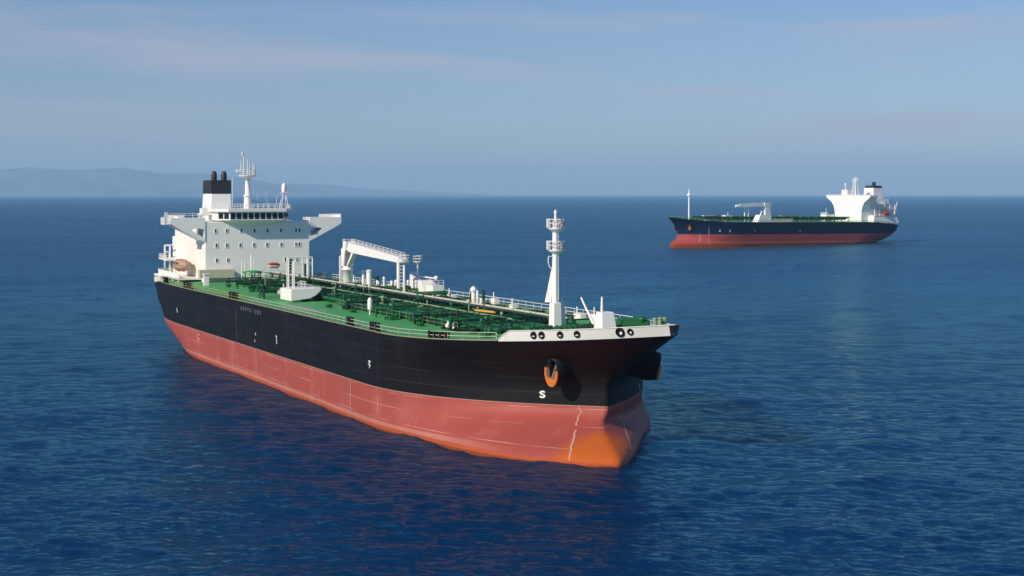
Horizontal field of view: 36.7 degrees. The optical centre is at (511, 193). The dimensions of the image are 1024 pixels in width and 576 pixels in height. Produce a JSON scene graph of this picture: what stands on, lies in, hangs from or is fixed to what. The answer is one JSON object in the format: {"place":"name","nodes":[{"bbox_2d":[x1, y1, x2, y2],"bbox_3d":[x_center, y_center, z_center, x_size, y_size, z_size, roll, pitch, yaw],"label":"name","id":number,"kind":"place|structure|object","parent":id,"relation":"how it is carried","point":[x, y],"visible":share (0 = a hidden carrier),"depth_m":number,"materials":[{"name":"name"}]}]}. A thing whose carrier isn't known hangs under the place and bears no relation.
{"place":"outdoors","nodes":[
{"label":"outdoors","id":0,"kind":"place"},
{"bbox_2d":[0,167,357,195],"bbox_3d":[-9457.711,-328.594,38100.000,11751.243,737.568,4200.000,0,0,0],"label":"coastal hills","id":1,"kind":"structure","parent":0,"point":[26,181],"depth_m":37422.86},
{"bbox_2d":[1,193,99,194],"bbox_3d":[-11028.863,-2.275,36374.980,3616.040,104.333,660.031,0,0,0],"label":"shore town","id":2,"kind":"object","parent":1,"relation":"on","point":[60,193],"visible":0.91,"depth_m":36128.99},
{"bbox_2d":[274,183,485,194],"bbox_3d":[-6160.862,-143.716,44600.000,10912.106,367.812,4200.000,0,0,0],"label":"distant hills","id":3,"kind":"structure","parent":0,"point":[360,191],"depth_m":44422.58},
{"bbox_2d":[0,195,1023,575],"bbox_3d":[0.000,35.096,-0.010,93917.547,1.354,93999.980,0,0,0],"label":"sea","id":4,"kind":"structure","parent":0,"point":[834,409],"depth_m":241.75,"materials":[{"name":"liquid"}]},
{"bbox_2d":[154,151,679,467],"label":"oil tanker","id":5,"kind":"object","parent":4,"relation":"on","point":[430,360],"visible":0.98,"depth_m":237.37,"materials":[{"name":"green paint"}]},
{"bbox_2d":[172,258,190,273],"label":"lifeboat","id":6,"kind":"object","parent":5,"relation":"hanging from","point":[182,265],"visible":1,"depth_m":367.97,"materials":[{"name":"brown plastic"}]},
{"bbox_2d":[267,263,279,268],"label":"lifeboat","id":7,"kind":"object","parent":5,"relation":"on","point":[273,265],"visible":1,"depth_m":355.52,"materials":[{"name":"white paint"}]},
{"bbox_2d":[317,270,325,277],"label":"liferaft canister","id":8,"kind":"object","parent":5,"relation":"on","point":[321,273],"visible":0.98,"depth_m":377.94,"materials":[{"name":"blue paint"}]},
{"bbox_2d":[547,364,556,379],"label":"anchor","id":9,"kind":"object","parent":5,"relation":"on","point":[553,374],"visible":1,"depth_m":209.61,"materials":[{"name":"metal"}]},
{"bbox_2d":[668,175,898,247],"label":"oil tanker","id":10,"kind":"object","parent":4,"relation":"on","point":[859,219],"visible":0.97,"depth_m":1055.71,"materials":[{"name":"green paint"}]},
{"bbox_2d":[0,0,1023,194],"label":"sky","id":11,"kind":"structure","parent":0,"point":[488,97],"materials":[{"name":"blue"}]}
]}

